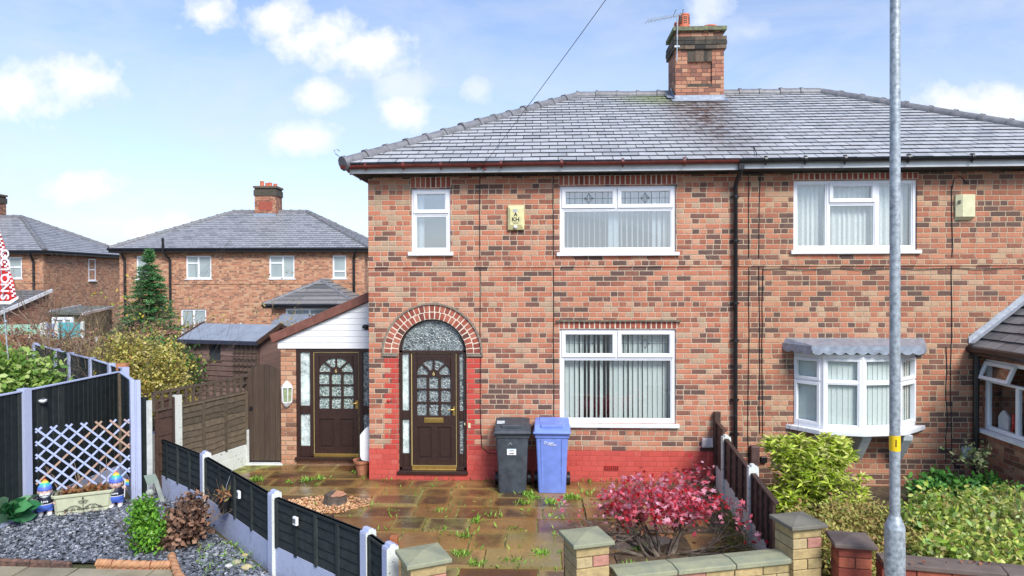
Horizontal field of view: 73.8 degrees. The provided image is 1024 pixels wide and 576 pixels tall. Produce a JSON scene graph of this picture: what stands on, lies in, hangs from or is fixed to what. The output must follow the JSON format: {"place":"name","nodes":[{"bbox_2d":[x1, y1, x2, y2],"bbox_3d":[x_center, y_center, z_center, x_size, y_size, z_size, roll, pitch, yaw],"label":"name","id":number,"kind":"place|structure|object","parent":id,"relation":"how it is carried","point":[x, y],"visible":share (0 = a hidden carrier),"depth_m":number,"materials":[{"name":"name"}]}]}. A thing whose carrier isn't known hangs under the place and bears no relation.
{"place":"outdoors","nodes":[
{"label":"outdoors","id":0,"kind":"place"},
{"bbox_2d":[0,566,173,575],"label":"path","id":1,"kind":"structure","parent":0,"point":[20,571],"depth_m":7.71,"materials":[{"name":"concrete"}]},
{"bbox_2d":[0,492,269,575],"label":"slate chippings","id":2,"kind":"object","parent":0,"point":[63,536],"visible":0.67,"depth_m":8.47,"materials":[{"name":"grey gravel"}]},
{"bbox_2d":[0,494,41,523],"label":"hosta","id":3,"kind":"object","parent":2,"relation":"on","point":[18,509],"visible":1,"depth_m":9.10,"materials":[{"name":"green plant"}]},
{"bbox_2d":[34,478,54,516],"bbox_3d":[-6.506,2.925,9.552,0.349,0.524,0.196,-1,1,-32],"label":"garden gnome","id":4,"kind":"object","parent":2,"relation":"on","point":[44,489],"visible":0.94,"depth_m":9.48,"materials":[{"name":"blue ceramic"}]},
{"bbox_2d":[44,456,114,515],"bbox_3d":[-6.181,2.795,9.759,0.886,0.780,0.351,-1,1,-25],"label":"trough planter","id":5,"kind":"object","parent":2,"relation":"on","point":[85,498],"visible":1,"depth_m":9.69,"materials":[{"name":"beige plastic"}]},
{"bbox_2d":[107,471,128,508],"bbox_3d":[-5.730,2.919,9.905,0.328,0.524,0.204,0,1,-21],"label":"garden gnome","id":6,"kind":"object","parent":2,"relation":"on","point":[116,484],"visible":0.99,"depth_m":9.86,"materials":[{"name":"blue ceramic"}]},
{"bbox_2d":[98,486,173,557],"bbox_3d":[-4.342,2.918,8.209,0.882,0.902,0.937,0,1,35],"label":"box shrub","id":7,"kind":"object","parent":2,"relation":"on","point":[145,526],"visible":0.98,"depth_m":8.16,"materials":[{"name":"green plant"}]},
{"bbox_2d":[144,474,164,501],"bbox_3d":[-5.276,2.973,10.066,0.279,0.468,0.105,0,1,3],"label":"solar spike lamp","id":8,"kind":"object","parent":2,"relation":"on","point":[151,479],"visible":0.86,"depth_m":10.08,"materials":[{"name":"grey plastic"}]},
{"bbox_2d":[174,570,184,575],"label":"edging tile","id":9,"kind":"object","parent":2,"relation":"on","point":[179,573],"visible":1,"depth_m":7.47,"materials":[{"name":"ceramic"}]},
{"bbox_2d":[146,469,233,551],"bbox_3d":[-3.980,2.761,8.505,1.115,0.944,1.105,-1,1,-40],"label":"withered shrub","id":10,"kind":"object","parent":2,"relation":"on","point":[187,522],"visible":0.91,"depth_m":8.37,"materials":[{"name":"brown plant"}]},
{"bbox_2d":[197,540,260,574],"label":"shrub","id":11,"kind":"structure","parent":2,"relation":"on","point":[224,557],"depth_m":8.03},
{"bbox_2d":[231,559,241,564],"bbox_3d":[-3.193,3.178,7.912,0.117,0.060,0.088,0,1,3],"label":"cobble","id":12,"kind":"object","parent":2,"relation":"on","point":[236,561],"visible":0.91,"depth_m":7.89,"materials":[{"name":"stone"}]},
{"bbox_2d":[241,564,252,570],"bbox_3d":[-3.019,3.180,7.770,0.140,0.072,0.105,0,1,3],"label":"cobble","id":13,"kind":"object","parent":2,"relation":"on","point":[245,567],"visible":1,"depth_m":7.74,"materials":[{"name":"stone"}]},
{"bbox_2d":[52,379,280,572],"bbox_3d":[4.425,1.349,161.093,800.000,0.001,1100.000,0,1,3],"label":"ground","id":14,"kind":"structure","parent":0,"point":[85,565],"depth_m":8.48,"materials":[{"name":"brown soil"}]},
{"bbox_2d":[0,233,17,377],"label":"feather flag","id":15,"kind":"object","parent":14,"relation":"on","point":[7,292],"visible":0.99,"depth_m":10.97,"materials":[{"name":"fabric"}]},
{"bbox_2d":[0,334,29,350],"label":"board fence","id":16,"kind":"object","parent":14,"relation":"on","point":[10,338],"visible":0.13,"depth_m":21.99,"materials":[{"name":"wood"}]},
{"bbox_2d":[0,558,30,567],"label":"edging tile","id":17,"kind":"object","parent":14,"relation":"on","point":[20,562],"visible":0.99,"depth_m":7.94,"materials":[{"name":"ceramic"}]},
{"bbox_2d":[0,323,43,334],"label":"garden screen","id":18,"kind":"object","parent":14,"relation":"on","point":[18,325],"visible":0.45,"depth_m":24.49,"materials":[{"name":"concrete"}]},
{"bbox_2d":[0,289,52,337],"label":"lean to extension","id":19,"kind":"object","parent":14,"relation":"on","point":[32,294],"visible":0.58,"depth_m":32.60,"materials":[{"name":"brick"}]},
{"bbox_2d":[0,334,74,393],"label":"laurel bush","id":20,"kind":"object","parent":14,"relation":"on","point":[19,368],"visible":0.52,"depth_m":10.86,"materials":[{"name":"green plant"}]},
{"bbox_2d":[43,322,54,338],"bbox_3d":[-17.031,2.146,25.210,0.516,1.766,0.080,0,1,0],"label":"garden screen","id":21,"kind":"object","parent":14,"relation":"on","point":[49,327],"visible":0.21,"depth_m":25.19,"materials":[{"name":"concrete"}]},
{"bbox_2d":[30,559,71,567],"bbox_3d":[-5.345,3.217,7.914,0.498,0.125,0.060,0,1,7],"label":"edging tile","id":22,"kind":"object","parent":14,"relation":"on","point":[49,563],"visible":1,"depth_m":7.89,"materials":[{"name":"ceramic"}]},
{"bbox_2d":[0,258,116,364],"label":"bare tree","id":23,"kind":"object","parent":14,"relation":"on","point":[50,329],"visible":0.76,"depth_m":15.91,"materials":[{"name":"brown plant"}]},
{"bbox_2d":[0,194,119,334],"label":"semi detached house","id":24,"kind":"structure","parent":14,"relation":"on","point":[25,238],"depth_m":37.19,"materials":[{"name":"brick"}]},
{"bbox_2d":[9,257,21,279],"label":"window","id":25,"kind":"structure","parent":24,"relation":"in","point":[17,264],"depth_m":34.88,"materials":[{"name":"white plastic"}]},
{"bbox_2d":[88,256,96,281],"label":"window","id":26,"kind":"structure","parent":24,"relation":"in","point":[92,258],"depth_m":38.87,"materials":[{"name":"white plastic"}]},
{"bbox_2d":[28,337,99,357],"bbox_3d":[-13.126,2.260,20.009,2.050,1.641,0.080,0,1,0],"label":"board fence","id":27,"kind":"object","parent":14,"relation":"on","point":[76,342],"visible":0.04,"depth_m":19.99,"materials":[{"name":"wood"}]},
{"bbox_2d":[55,321,84,338],"bbox_3d":[-16.192,2.122,25.011,1.019,1.815,0.080,0,1,0],"label":"garden screen","id":28,"kind":"object","parent":14,"relation":"on","point":[67,326],"visible":0.42,"depth_m":24.99,"materials":[{"name":"concrete"}]},
{"bbox_2d":[0,371,147,527],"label":"tall fence","id":29,"kind":"object","parent":14,"relation":"on","point":[90,401],"visible":0.73,"depth_m":10.19,"materials":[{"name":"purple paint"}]},
{"bbox_2d":[35,419,130,490],"bbox_3d":[-6.134,2.389,9.788,1.159,0.937,0.022,-1,1,-33],"label":"lattice trellis","id":30,"kind":"object","parent":29,"relation":"attached to","point":[80,454],"visible":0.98,"depth_m":9.77,"materials":[{"name":"purple paint"}]},
{"bbox_2d":[32,343,128,381],"bbox_3d":[-9.023,2.266,14.079,6.770,1.850,0.160,1,1,44],"label":"fence","id":31,"kind":"object","parent":14,"relation":"on","point":[102,367],"visible":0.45,"depth_m":13.67,"materials":[{"name":"purple paint"}]},
{"bbox_2d":[116,363,128,370],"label":"fence block","id":32,"kind":"structure","parent":31,"relation":"on","point":[121,365],"depth_m":11.92,"materials":[{"name":"orange brick"}]},
{"bbox_2d":[50,304,113,344],"bbox_3d":[-19.196,1.917,30.427,1.702,2.110,8.715,0,1,-22],"label":"lean to canopy","id":33,"kind":"object","parent":14,"relation":"on","point":[69,314],"visible":0.39,"depth_m":29.52,"materials":[{"name":"white paint"}]},
{"bbox_2d":[52,317,73,338],"bbox_3d":[-17.518,1.624,26.608,0.838,0.980,0.080,0,1,0],"label":"window","id":34,"kind":"structure","parent":33,"relation":"in","point":[58,318],"depth_m":26.56,"materials":[{"name":"white plastic"}]},
{"bbox_2d":[94,558,113,568],"bbox_3d":[-4.679,3.187,7.847,0.198,0.144,0.097,0,1,9],"label":"edging tile","id":35,"kind":"object","parent":14,"relation":"on","point":[101,563],"visible":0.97,"depth_m":7.82,"materials":[{"name":"ceramic"}]},
{"bbox_2d":[8,281,208,395],"bbox_3d":[-8.690,1.437,14.607,4.231,3.448,5.095,0,1,-23],"label":"arching shrub","id":36,"kind":"object","parent":14,"relation":"on","point":[99,356],"visible":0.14,"depth_m":15.08,"materials":[{"name":"brown plant"}]},
{"bbox_2d":[0,283,244,372],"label":"bramble hedge","id":37,"kind":"object","parent":14,"relation":"on","point":[62,347],"visible":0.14,"depth_m":17.51,"materials":[{"name":"brown plant"}]},
{"bbox_2d":[0,225,251,430],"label":"yellowing shrub","id":38,"kind":"object","parent":14,"relation":"on","point":[140,357],"visible":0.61,"depth_m":13.38,"materials":[{"name":"yellow plant"}]},
{"bbox_2d":[111,559,151,569],"bbox_3d":[-4.348,3.186,7.816,0.446,0.144,0.097,0,1,4],"label":"edging tile","id":39,"kind":"object","parent":14,"relation":"on","point":[130,564],"visible":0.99,"depth_m":7.79,"materials":[{"name":"ceramic"}]},
{"bbox_2d":[105,248,189,344],"bbox_3d":[-11.136,0.912,21.034,2.960,4.300,3.222,0,1,-21],"label":"fir tree","id":40,"kind":"object","parent":14,"relation":"on","point":[149,297],"visible":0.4,"depth_m":20.83,"materials":[{"name":"green plant"}]},
{"bbox_2d":[150,560,171,570],"bbox_3d":[-4.005,3.185,7.799,0.217,0.144,0.097,0,1,0],"label":"edging tile","id":41,"kind":"object","parent":14,"relation":"on","point":[159,564],"visible":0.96,"depth_m":7.77,"materials":[{"name":"ceramic"}]},
{"bbox_2d":[91,274,232,337],"bbox_3d":[-9.820,1.351,19.306,3.162,3.476,1.774,0,1,3],"label":"sapling","id":42,"kind":"object","parent":14,"relation":"on","point":[144,314],"visible":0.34,"depth_m":19.02,"materials":[{"name":"brown plant"}]},
{"bbox_2d":[167,552,180,574],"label":"edging tile","id":43,"kind":"object","parent":14,"relation":"on","point":[174,565],"visible":0.9,"depth_m":7.75,"materials":[{"name":"ceramic"}]},
{"bbox_2d":[136,305,231,395],"bbox_3d":[-7.605,1.775,15.420,2.084,2.905,2.771,-1,1,-44],"label":"viburnum bush","id":44,"kind":"object","parent":14,"relation":"on","point":[174,348],"visible":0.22,"depth_m":15.41,"materials":[{"name":"green plant"}]},
{"bbox_2d":[176,322,286,401],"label":"garden shed","id":45,"kind":"structure","parent":14,"relation":"on","point":[260,344],"depth_m":15.36,"materials":[{"name":"brown wood"}]},
{"bbox_2d":[210,344,220,359],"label":"window","id":46,"kind":"structure","parent":45,"relation":"in","point":[215,347],"depth_m":15.40,"materials":[{"name":"black glass"}]},
{"bbox_2d":[260,352,280,371],"bbox_3d":[-5.446,2.263,15.428,0.049,1.700,0.651,0,1,19],"label":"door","id":47,"kind":"structure","parent":45,"relation":"in","point":[274,359],"depth_m":15.45,"materials":[{"name":"brown wood"}]},
{"bbox_2d":[107,181,368,350],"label":"semi detached house","id":48,"kind":"structure","parent":14,"relation":"on","point":[273,238],"depth_m":31.93,"materials":[{"name":"brick"}]},
{"bbox_2d":[135,256,147,279],"bbox_3d":[-17.269,-1.037,31.956,0.692,1.330,0.150,0,1,0],"label":"window","id":49,"kind":"structure","parent":48,"relation":"in","point":[139,263],"depth_m":31.98,"materials":[{"name":"white plastic"}]},
{"bbox_2d":[181,309,205,333],"bbox_3d":[-14.901,1.515,31.986,1.285,1.450,0.150,0,1,0],"label":"window","id":50,"kind":"structure","parent":48,"relation":"in","point":[199,314],"depth_m":32.01,"materials":[{"name":"white plastic"}]},
{"bbox_2d":[185,256,212,279],"bbox_3d":[-14.650,-1.045,31.956,1.285,1.330,0.150,0,1,0],"label":"window","id":51,"kind":"structure","parent":48,"relation":"in","point":[203,263],"depth_m":31.98,"materials":[{"name":"white plastic"}]},
{"bbox_2d":[268,255,295,279],"bbox_3d":[-10.762,-1.057,31.955,1.285,1.330,0.150,0,1,0],"label":"window","id":52,"kind":"structure","parent":48,"relation":"in","point":[277,263],"depth_m":31.98,"materials":[{"name":"white plastic"}]},
{"bbox_2d":[331,255,346,278],"bbox_3d":[-8.072,-1.066,31.955,0.740,1.330,0.150,0,1,0],"label":"window","id":53,"kind":"structure","parent":48,"relation":"in","point":[339,261],"depth_m":31.98,"materials":[{"name":"white plastic"}]},
{"bbox_2d":[244,364,282,464],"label":"side gate","id":54,"kind":"structure","parent":14,"relation":"on","point":[262,386],"depth_m":12.24,"materials":[{"name":"brown wood"}]},
{"bbox_2d":[271,314,315,325],"bbox_3d":[-8.591,2.030,27.111,1.413,1.900,4.469,0,1,-12],"label":"patio canopy","id":55,"kind":"object","parent":14,"relation":"on","point":[282,316],"visible":0.19,"depth_m":26.49,"materials":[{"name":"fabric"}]},
{"bbox_2d":[261,278,359,326],"bbox_3d":[-8.406,1.374,29.891,4.017,3.583,3.235,0,1,0],"label":"extension","id":56,"kind":"object","parent":14,"relation":"on","point":[322,294],"visible":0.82,"depth_m":28.68,"materials":[{"name":"brick"}]},
{"bbox_2d":[286,309,327,326],"bbox_3d":[-8.507,1.396,28.634,2.050,1.470,0.150,0,1,0],"label":"window","id":57,"kind":"structure","parent":56,"relation":"in","point":[298,311],"depth_m":28.65,"materials":[{"name":"white plastic"}]},
{"bbox_2d":[269,292,368,464],"bbox_3d":[-3.182,1.578,13.575,2.084,3.202,3.106,0,1,3],"label":"side porch","id":58,"kind":"object","parent":14,"relation":"on","point":[325,375],"visible":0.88,"depth_m":12.15,"materials":[{"name":"plastic"}]},
{"bbox_2d":[281,381,292,406],"bbox_3d":[-4.003,1.884,12.138,0.208,0.470,0.181,0,1,3],"label":"wall lantern","id":59,"kind":"object","parent":58,"relation":"attached to","point":[286,392],"depth_m":12.08,"materials":[{"name":"white paint"}]},
{"bbox_2d":[314,352,358,456],"bbox_3d":[-3.124,2.083,12.148,0.824,1.886,0.104,0,1,3],"label":"door","id":60,"kind":"structure","parent":58,"relation":"in","point":[336,374],"depth_m":12.16,"materials":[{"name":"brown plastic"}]},
{"bbox_2d":[559,526,614,575],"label":"gate pier","id":61,"kind":"structure","parent":14,"relation":"on","point":[586,551],"depth_m":6.18,"materials":[{"name":"beige brick"}]},
{"bbox_2d":[334,13,1023,486],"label":"semi detached house","id":62,"kind":"structure","parent":14,"relation":"on","point":[656,281],"depth_m":11.04,"materials":[{"name":"brick"}]},
{"bbox_2d":[360,426,368,461],"bbox_3d":[-2.438,2.630,11.665,0.215,0.597,0.420,0,1,3],"label":"meter cabinet","id":63,"kind":"object","parent":62,"relation":"attached to","point":[364,445],"visible":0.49,"depth_m":11.46,"materials":[{"name":"white paint"}]},
{"bbox_2d":[408,189,453,255],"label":"window","id":64,"kind":"structure","parent":62,"relation":"in","point":[431,236],"depth_m":11.32,"materials":[{"name":"white plastic"}]},
{"bbox_2d":[411,353,456,470],"bbox_3d":[-1.284,2.036,11.253,0.749,1.931,0.104,0,1,3],"label":"door","id":65,"kind":"structure","parent":62,"relation":"in","point":[433,375],"depth_m":11.26,"materials":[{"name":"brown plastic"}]},
{"bbox_2d":[508,205,523,229],"bbox_3d":[0.064,-1.140,11.044,0.266,0.393,0.101,0,1,3],"label":"alarm box","id":66,"kind":"object","parent":62,"relation":"attached to","point":[515,217],"visible":1,"depth_m":11.01,"materials":[{"name":"beige plastic"}]},
{"bbox_2d":[480,0,605,168],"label":"telephone cable","id":67,"kind":"object","parent":62,"relation":"on","point":[546,80],"visible":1,"depth_m":8.60,"materials":[{"name":"black plastic"}]},
{"bbox_2d":[557,186,679,255],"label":"window","id":68,"kind":"structure","parent":62,"relation":"in","point":[595,220],"depth_m":11.20,"materials":[{"name":"white plastic"}]},
{"bbox_2d":[560,329,679,427],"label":"window","id":69,"kind":"structure","parent":62,"relation":"in","point":[607,375],"depth_m":11.23,"materials":[{"name":"white plastic"}]},
{"bbox_2d":[646,8,683,61],"bbox_3d":[3.169,-5.231,14.155,0.824,1.048,0.392,0,1,-11],"label":"television aerial","id":70,"kind":"object","parent":62,"relation":"attached to","point":[676,46],"visible":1,"depth_m":14.17,"materials":[{"name":"metal"}]},
{"bbox_2d":[782,338,926,459],"bbox_3d":[5.469,1.754,11.207,2.251,1.915,1.760,0,1,3],"label":"bow window","id":71,"kind":"structure","parent":62,"relation":"in","point":[841,385],"depth_m":10.56,"materials":[{"name":"white plastic"}]},
{"bbox_2d":[790,180,921,253],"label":"window","id":72,"kind":"structure","parent":62,"relation":"in","point":[831,217],"depth_m":10.99,"materials":[{"name":"white plastic"}]},
{"bbox_2d":[954,194,974,219],"bbox_3d":[7.123,-1.268,10.732,0.276,0.400,0.085,0,1,3],"label":"alarm box","id":73,"kind":"object","parent":62,"relation":"attached to","point":[964,206],"visible":1,"depth_m":10.70,"materials":[{"name":"beige plastic"}]},
{"bbox_2d":[608,549,791,575],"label":"garden wall","id":74,"kind":"structure","parent":14,"relation":"on","point":[771,562],"depth_m":6.48,"materials":[{"name":"beige stone"}]},
{"bbox_2d":[713,411,778,549],"bbox_3d":[3.045,2.610,9.094,0.131,1.210,3.794,0,1,7],"label":"garden fence","id":75,"kind":"object","parent":14,"relation":"on","point":[737,479],"visible":0.86,"depth_m":8.80,"materials":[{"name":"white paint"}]},
{"bbox_2d":[769,511,827,575],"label":"gate pier","id":76,"kind":"structure","parent":14,"relation":"on","point":[798,540],"depth_m":6.59,"materials":[{"name":"beige brick"}]},
{"bbox_2d":[884,0,905,575],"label":"lamp post","id":77,"kind":"object","parent":14,"relation":"on","point":[894,546],"visible":1,"depth_m":5.94,"materials":[{"name":"metal"}]},
{"bbox_2d":[887,556,902,575],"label":"inspection door","id":78,"kind":"structure","parent":77,"relation":"in","point":[894,565],"depth_m":5.93,"materials":[{"name":"metal"}]},
{"bbox_2d":[876,552,1023,575],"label":"garden wall","id":79,"kind":"structure","parent":14,"relation":"on","point":[934,566],"depth_m":6.39,"materials":[{"name":"red brick"}]},
{"bbox_2d":[232,465,732,575],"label":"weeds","id":80,"kind":"object","parent":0,"point":[246,469],"visible":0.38,"depth_m":10.16,"materials":[{"name":"green plant"}]},
{"bbox_2d":[146,375,248,497],"bbox_3d":[-5.092,2.389,11.244,0.130,1.650,2.104,0,1,19],"label":"trellis fence","id":81,"kind":"object","parent":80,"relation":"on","point":[215,426],"visible":0.77,"depth_m":11.22,"materials":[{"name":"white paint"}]},
{"bbox_2d":[152,431,398,575],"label":"fence","id":82,"kind":"object","parent":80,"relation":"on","point":[257,521],"visible":0.93,"depth_m":7.64,"materials":[{"name":"purple paint"}]},
{"bbox_2d":[213,477,230,513],"bbox_3d":[-3.652,2.590,8.654,0.246,0.522,0.236,0,1,3],"label":"hanging pot","id":83,"kind":"object","parent":82,"relation":"hanging from","point":[225,505],"visible":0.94,"depth_m":8.63,"materials":[{"name":"black plastic"}]},
{"bbox_2d":[293,516,297,525],"bbox_3d":[-2.328,2.503,7.330,0.070,0.090,0.036,0,1,41],"label":"fence lamp","id":84,"kind":"object","parent":82,"relation":"attached to","point":[295,520],"visible":1,"depth_m":7.31,"materials":[{"name":"white paint"}]},
{"bbox_2d":[239,465,752,575],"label":"patio","id":85,"kind":"structure","parent":0,"point":[490,538],"depth_m":9.51,"materials":[{"name":"stone"}]},
{"bbox_2d":[288,495,370,513],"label":"wood chips","id":86,"kind":"object","parent":85,"relation":"on","point":[338,510],"visible":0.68,"depth_m":9.93,"materials":[{"name":"beige wood"}]},
{"bbox_2d":[322,490,347,505],"bbox_3d":[-2.599,3.105,10.059,0.381,0.171,0.381,0,1,34],"label":"tree stump","id":87,"kind":"object","parent":86,"relation":"on","point":[336,498],"visible":0.95,"depth_m":9.95,"materials":[{"name":"wood"}]},
{"bbox_2d":[353,457,368,474],"bbox_3d":[-2.534,3.027,11.565,0.316,0.250,0.316,0,1,3],"label":"terracotta pot","id":88,"kind":"object","parent":85,"relation":"on","point":[362,467],"visible":0.81,"depth_m":11.47,"materials":[{"name":"ceramic"}]},
{"bbox_2d":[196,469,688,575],"bbox_3d":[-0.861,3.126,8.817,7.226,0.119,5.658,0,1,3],"label":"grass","id":89,"kind":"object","parent":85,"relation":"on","point":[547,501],"visible":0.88,"depth_m":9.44,"materials":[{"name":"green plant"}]},
{"bbox_2d":[493,417,530,492],"bbox_3d":[0.011,2.607,10.759,0.580,1.093,0.716,0,1,1],"label":"wheelie bin","id":90,"kind":"object","parent":85,"relation":"on","point":[512,435],"visible":1,"depth_m":10.49,"materials":[{"name":"grey plastic"}]},
{"bbox_2d":[533,417,570,492],"bbox_3d":[0.631,2.606,10.751,0.580,1.093,0.716,0,1,4],"label":"wheelie bin","id":91,"kind":"object","parent":85,"relation":"on","point":[551,435],"visible":1,"depth_m":10.48,"materials":[{"name":"blue plastic"}]},
{"bbox_2d":[614,499,740,563],"bbox_3d":[2.130,3.153,8.452,1.800,0.001,3.400,0,1,3],"label":"flower bed","id":92,"kind":"object","parent":85,"relation":"on","point":[683,546],"visible":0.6,"depth_m":8.36,"materials":[{"name":"soil"}]},
{"bbox_2d":[546,447,770,556],"bbox_3d":[1.804,2.760,8.193,2.821,1.599,2.142,0,1,3],"label":"maple shrub","id":93,"kind":"object","parent":92,"relation":"on","point":[661,499],"visible":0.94,"depth_m":8.03,"materials":[{"name":"red plant"}]},
{"bbox_2d":[714,499,754,552],"bbox_3d":[2.842,3.034,8.616,0.612,0.409,1.551,0,1,16],"label":"weed clump","id":94,"kind":"object","parent":92,"relation":"on","point":[731,529],"visible":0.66,"depth_m":8.42,"materials":[{"name":"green plant"}]},
{"bbox_2d":[0,0,1023,244],"label":"sky","id":95,"kind":"structure","parent":0,"point":[121,120],"materials":[{"name":"blue"}]},
{"bbox_2d":[825,530,877,575],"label":"gate pier","id":96,"kind":"structure","parent":0,"point":[851,553],"depth_m":6.39,"materials":[{"name":"red brick"}]},
{"bbox_2d":[772,485,1007,575],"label":"garden bed","id":97,"kind":"object","parent":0,"point":[881,493],"depth_m":10.40,"materials":[{"name":"soil"}]},
{"bbox_2d":[54,496,996,564],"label":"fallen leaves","id":98,"kind":"object","parent":97,"relation":"on","point":[980,562],"visible":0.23,"depth_m":6.40,"materials":[{"name":"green plant"}]},
{"bbox_2d":[729,410,875,513],"bbox_3d":[4.179,2.448,9.727,1.779,1.481,1.825,0,1,34],"label":"pieris shrub","id":99,"kind":"object","parent":97,"relation":"on","point":[816,467],"visible":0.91,"depth_m":9.53,"materials":[{"name":"green plant"}]},
{"bbox_2d":[783,488,943,575],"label":"heather shrub","id":100,"kind":"object","parent":97,"relation":"on","point":[851,517],"visible":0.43,"depth_m":8.31,"materials":[{"name":"green plant"}]},
{"bbox_2d":[878,476,1023,564],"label":"spiraea shrub","id":101,"kind":"object","parent":97,"relation":"on","point":[962,526],"visible":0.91,"depth_m":8.06,"materials":[{"name":"green plant"}]},
{"bbox_2d":[902,463,1023,501],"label":"nettle clump","id":102,"kind":"object","parent":97,"relation":"on","point":[943,479],"visible":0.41,"depth_m":9.90,"materials":[{"name":"green plant"}]},
{"bbox_2d":[940,434,1023,485],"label":"shrub","id":103,"kind":"object","parent":97,"relation":"on","point":[979,458],"visible":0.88,"depth_m":10.06,"materials":[{"name":"green plant"}]},
{"bbox_2d":[966,294,1023,496],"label":"front extension","id":104,"kind":"object","parent":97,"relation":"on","point":[997,342],"visible":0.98,"depth_m":10.57,"materials":[{"name":"brick"}]},
{"bbox_2d":[978,359,1023,447],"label":"window","id":105,"kind":"structure","parent":104,"relation":"in","point":[987,366],"depth_m":10.27,"materials":[{"name":"white plastic"}]},
{"bbox_2d":[998,410,1010,430],"bbox_3d":[7.559,2.029,10.475,0.030,0.310,0.240,0,1,3],"label":"window ornament","id":106,"kind":"object","parent":104,"relation":"on","point":[1004,420],"depth_m":10.45,"materials":[{"name":"white paint"}]},
{"bbox_2d":[1010,414,1014,431],"bbox_3d":[7.533,2.039,10.226,0.075,0.308,0.165,0,1,-17],"label":"ribbon ornament","id":107,"kind":"object","parent":104,"relation":"in","point":[1013,422],"visible":0.54,"depth_m":10.23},
{"label":"pavement","id":108,"kind":"structure","parent":0,"visible":0},
{"bbox_2d":[395,542,451,575],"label":"gate pier","id":109,"kind":"structure","parent":108,"relation":"on","point":[432,559],"depth_m":5.79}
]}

